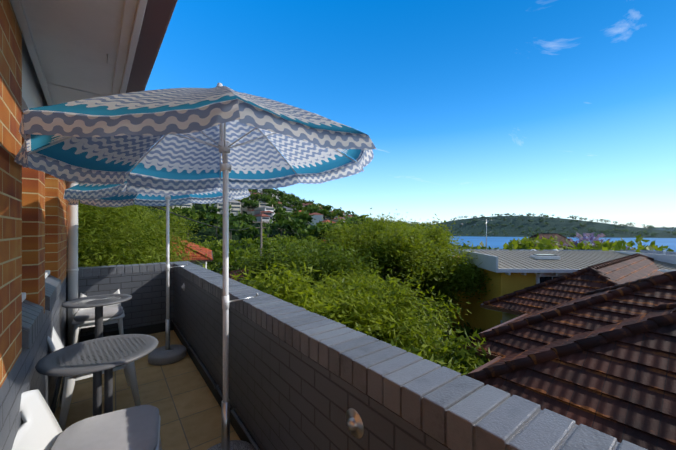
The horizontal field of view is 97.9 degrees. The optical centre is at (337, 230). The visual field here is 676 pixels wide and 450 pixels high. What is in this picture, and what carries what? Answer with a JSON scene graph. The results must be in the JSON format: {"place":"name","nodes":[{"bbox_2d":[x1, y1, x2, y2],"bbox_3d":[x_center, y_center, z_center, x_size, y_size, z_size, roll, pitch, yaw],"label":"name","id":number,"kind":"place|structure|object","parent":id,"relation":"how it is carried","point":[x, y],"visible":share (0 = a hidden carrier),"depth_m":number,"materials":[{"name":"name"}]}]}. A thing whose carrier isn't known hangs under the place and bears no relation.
{"place":"outdoors","nodes":[
{"label":"outdoors","id":0,"kind":"place"},
{"bbox_2d":[51,342,67,414],"bbox_3d":[-0.983,1.448,0.789,0.018,0.100,7.578,0,0,-40],"label":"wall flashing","id":1,"kind":"object","parent":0,"point":[55,397],"depth_m":2.55,"materials":[{"name":"white plastic"}]},
{"bbox_2d":[222,268,252,281],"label":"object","id":2,"kind":"structure","parent":0,"point":[232,272],"depth_m":26.83,"materials":[{"name":"green plant"}]},
{"bbox_2d":[137,193,675,352],"bbox_3d":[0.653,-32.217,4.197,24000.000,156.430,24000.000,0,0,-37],"label":"ground","id":3,"kind":"structure","parent":0,"point":[465,229],"depth_m":1879.51,"materials":[{"name":"green plant"}]},
{"bbox_2d":[0,0,66,449],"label":"building wall","id":4,"kind":"structure","parent":3,"relation":"on","point":[33,225],"depth_m":1.35,"materials":[{"name":"orange brick"}]},
{"bbox_2d":[22,270,60,348],"bbox_3d":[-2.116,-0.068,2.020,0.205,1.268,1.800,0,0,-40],"label":"window sill","id":5,"kind":"structure","parent":4,"relation":"attached to","point":[32,318],"depth_m":1.68,"materials":[{"name":"grey paint"}]},
{"bbox_2d":[66,181,78,345],"bbox_3d":[-3.286,0.354,3.873,0.141,2.688,0.496,0,0,6],"label":"downpipe","id":6,"kind":"object","parent":4,"relation":"attached to","point":[72,269],"visible":0.48,"depth_m":3.65,"materials":[{"name":"white paint"}]},
{"bbox_2d":[10,0,177,105],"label":"eave soffit","id":7,"kind":"structure","parent":4,"relation":"attached to","point":[81,49],"depth_m":1.47,"materials":[{"name":"white paint"}]},
{"bbox_2d":[54,330,239,449],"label":"balcony floor","id":8,"kind":"structure","parent":4,"relation":"attached to","point":[180,396],"depth_m":2.59,"materials":[{"name":"tile"}]},
{"bbox_2d":[11,389,161,449],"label":"chair","id":9,"kind":"object","parent":8,"relation":"on","point":[135,428],"visible":0.94,"depth_m":1.44,"materials":[{"name":"white plastic"}]},
{"bbox_2d":[47,327,140,430],"bbox_3d":[-2.062,1.128,2.466,0.618,0.740,0.500,0,0,-42],"label":"chair","id":10,"kind":"object","parent":8,"relation":"on","point":[68,382],"visible":0.21,"depth_m":2.29,"materials":[{"name":"white plastic"}]},
{"bbox_2d":[35,334,157,415],"bbox_3d":[-1.489,1.128,1.864,0.600,0.740,0.600,0,0,45],"label":"table","id":11,"kind":"object","parent":8,"relation":"on","point":[100,354],"visible":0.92,"depth_m":1.82,"materials":[{"name":"grey plastic"}]},
{"bbox_2d":[62,294,131,338],"bbox_3d":[-2.622,1.128,3.226,0.600,0.740,0.600,0,0,-42],"label":"table","id":12,"kind":"object","parent":8,"relation":"on","point":[99,304],"visible":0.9,"depth_m":3.19,"materials":[{"name":"grey plastic"}]},
{"bbox_2d":[72,289,124,344],"bbox_3d":[-3.013,1.128,3.721,0.500,0.740,0.618,0,0,-37],"label":"chair","id":13,"kind":"object","parent":8,"relation":"on","point":[85,317],"visible":0.65,"depth_m":3.58,"materials":[{"name":"white plastic"}]},
{"bbox_2d":[64,175,249,365],"bbox_3d":[-1.982,0.307,3.439,1.750,2.383,1.786,0,0,-37],"label":"patio umbrella","id":14,"kind":"object","parent":8,"relation":"on","point":[112,195],"visible":0.56,"depth_m":3.42,"materials":[{"name":"fabric"}]},
{"bbox_2d":[79,320,260,449],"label":"baseboard","id":15,"kind":"structure","parent":8,"relation":"on","point":[240,429],"depth_m":3.09,"materials":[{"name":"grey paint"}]},
{"bbox_2d":[14,83,375,449],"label":"patio umbrella","id":16,"kind":"object","parent":8,"relation":"on","point":[177,139],"visible":1,"depth_m":1.73,"materials":[{"name":"fabric"}]},
{"bbox_2d":[78,204,211,266],"bbox_3d":[-9.376,3.078,12.960,7.524,11.109,6.830,0,0,-37],"label":"tree","id":17,"kind":"object","parent":3,"relation":"on","point":[121,258],"depth_m":12.04,"materials":[{"name":"green plant"}]},
{"bbox_2d":[78,183,221,269],"bbox_3d":[-8.405,2.719,7.308,10.803,11.167,9.945,0,0,-37],"label":"tree","id":18,"kind":"object","parent":3,"relation":"on","point":[87,217],"depth_m":8.21,"materials":[{"name":"green plant"}]},
{"bbox_2d":[160,234,212,268],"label":"tiled roof","id":19,"kind":"structure","parent":3,"relation":"on","point":[198,255],"depth_m":23.28,"materials":[{"name":"tile"}]},
{"bbox_2d":[153,206,323,257],"bbox_3d":[-15.188,2.328,24.762,96.205,15.682,33.595,0,0,14],"label":"utility pole","id":20,"kind":"object","parent":3,"relation":"on","point":[260,222],"visible":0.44,"depth_m":37.23,"materials":[{"name":"brown wood"}]},
{"bbox_2d":[276,232,326,254],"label":"tree","id":21,"kind":"object","parent":3,"relation":"on","point":[307,242],"visible":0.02,"depth_m":26.17,"materials":[{"name":"green plant"}]},
{"bbox_2d":[203,253,418,343],"bbox_3d":[-1.757,4.548,8.365,8.430,7.926,5.816,0,0,-37],"label":"tree","id":22,"kind":"object","parent":3,"relation":"on","point":[333,308],"visible":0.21,"depth_m":7.50,"materials":[{"name":"green plant"}]},
{"bbox_2d":[231,230,401,307],"bbox_3d":[-2.141,4.529,16.420,7.423,8.927,11.382,0,0,-37],"label":"tree","id":23,"kind":"object","parent":3,"relation":"on","point":[296,256],"visible":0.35,"depth_m":14.93,"materials":[{"name":"green plant"}]},
{"bbox_2d":[162,189,493,234],"bbox_3d":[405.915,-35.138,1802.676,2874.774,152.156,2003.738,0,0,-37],"label":"hill houses","id":24,"kind":"structure","parent":3,"relation":"on","point":[264,212],"depth_m":229.75,"materials":[{"name":"white concrete"}]},
{"bbox_2d":[78,261,646,449],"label":"parapet wall","id":25,"kind":"structure","parent":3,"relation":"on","point":[300,378],"depth_m":1.36,"materials":[{"name":"grey brick"}]},
{"bbox_2d":[181,283,363,438],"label":"wall lights","id":26,"kind":"object","parent":25,"relation":"attached to","point":[354,423],"depth_m":1.11,"materials":[{"name":"silver metal"}]},
{"bbox_2d":[307,208,466,288],"bbox_3d":[3.085,3.957,18.886,13.264,10.723,10.553,0,0,-37],"label":"tree","id":27,"kind":"object","parent":3,"relation":"on","point":[397,243],"depth_m":16.84,"materials":[{"name":"green plant"}]},
{"bbox_2d":[315,258,471,364],"bbox_3d":[0.725,4.859,10.303,6.282,7.799,7.485,0,0,-37],"label":"tree","id":28,"kind":"object","parent":3,"relation":"on","point":[397,300],"depth_m":9.12,"materials":[{"name":"green plant"}]},
{"bbox_2d":[126,188,675,240],"bbox_3d":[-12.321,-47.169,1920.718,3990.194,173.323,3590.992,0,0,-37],"label":"trees","id":29,"kind":"object","parent":3,"relation":"on","point":[240,223],"materials":[{"name":"green plant"}]},
{"bbox_2d":[178,232,641,277],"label":"tree belt","id":30,"kind":"object","parent":3,"relation":"on","point":[215,246],"depth_m":48.73,"materials":[{"name":"green plant"}]},
{"bbox_2d":[366,219,457,282],"bbox_3d":[4.031,4.219,25.285,15.301,11.011,11.311,0,0,-37],"label":"tree","id":31,"kind":"object","parent":3,"relation":"on","point":[417,230],"depth_m":26.15,"materials":[{"name":"green plant"}]},
{"bbox_2d":[361,213,492,351],"bbox_3d":[5.825,4.256,19.090,8.230,10.387,8.828,0,0,-37],"label":"tree","id":32,"kind":"object","parent":3,"relation":"on","point":[462,277],"depth_m":17.40,"materials":[{"name":"green plant"}]},
{"bbox_2d":[384,324,490,374],"bbox_3d":[1.885,3.419,5.351,4.720,2.761,2.939,0,0,-76],"label":"bush","id":33,"kind":"object","parent":3,"relation":"on","point":[461,353],"visible":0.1,"depth_m":6.72,"materials":[{"name":"green plant"}]},
{"bbox_2d":[405,307,489,373],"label":"shrubs","id":34,"kind":"object","parent":3,"relation":"on","point":[468,329],"depth_m":14.52,"materials":[{"name":"green plant"}]},
{"bbox_2d":[404,219,675,348],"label":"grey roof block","id":35,"kind":"structure","parent":3,"relation":"on","point":[664,252],"depth_m":24.50,"materials":[{"name":"metal"}]},
{"bbox_2d":[527,233,574,247],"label":"dark house","id":36,"kind":"structure","parent":3,"relation":"on","point":[553,235],"depth_m":55.90,"materials":[{"name":"tile"}]},
{"bbox_2d":[452,250,675,338],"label":"yellow house","id":37,"kind":"structure","parent":3,"relation":"on","point":[509,271],"depth_m":16.31,"materials":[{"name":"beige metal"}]},
{"bbox_2d":[457,271,675,360],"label":"house roof","id":38,"kind":"structure","parent":3,"relation":"on","point":[598,308],"depth_m":6.64,"materials":[{"name":"tile"}]},
{"bbox_2d":[480,253,664,322],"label":"house roof","id":39,"kind":"structure","parent":3,"relation":"on","point":[559,290],"depth_m":10.54,"materials":[{"name":"tile"}]},
{"bbox_2d":[492,233,673,251],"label":"trees","id":40,"kind":"object","parent":3,"relation":"on","point":[545,242],"visible":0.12,"depth_m":36.39,"materials":[{"name":"green plant"}]},
{"bbox_2d":[563,232,633,249],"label":"jacaranda tree","id":41,"kind":"object","parent":3,"relation":"on","point":[592,238],"depth_m":53.01,"materials":[{"name":"plant"}]},
{"bbox_2d":[145,0,675,227],"label":"sky","id":42,"kind":"structure","parent":0,"point":[564,109],"materials":[{"name":"blue"}]},
{"bbox_2d":[445,236,675,251],"bbox_3d":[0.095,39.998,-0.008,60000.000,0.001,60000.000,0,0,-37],"label":"water","id":43,"kind":"structure","parent":0,"point":[499,242],"depth_m":1136.96,"materials":[{"name":"blue liquid"}]},
{"bbox_2d":[461,303,675,449],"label":"house roof","id":44,"kind":"structure","parent":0,"point":[617,381],"depth_m":4.63,"materials":[{"name":"tile"}]}
]}

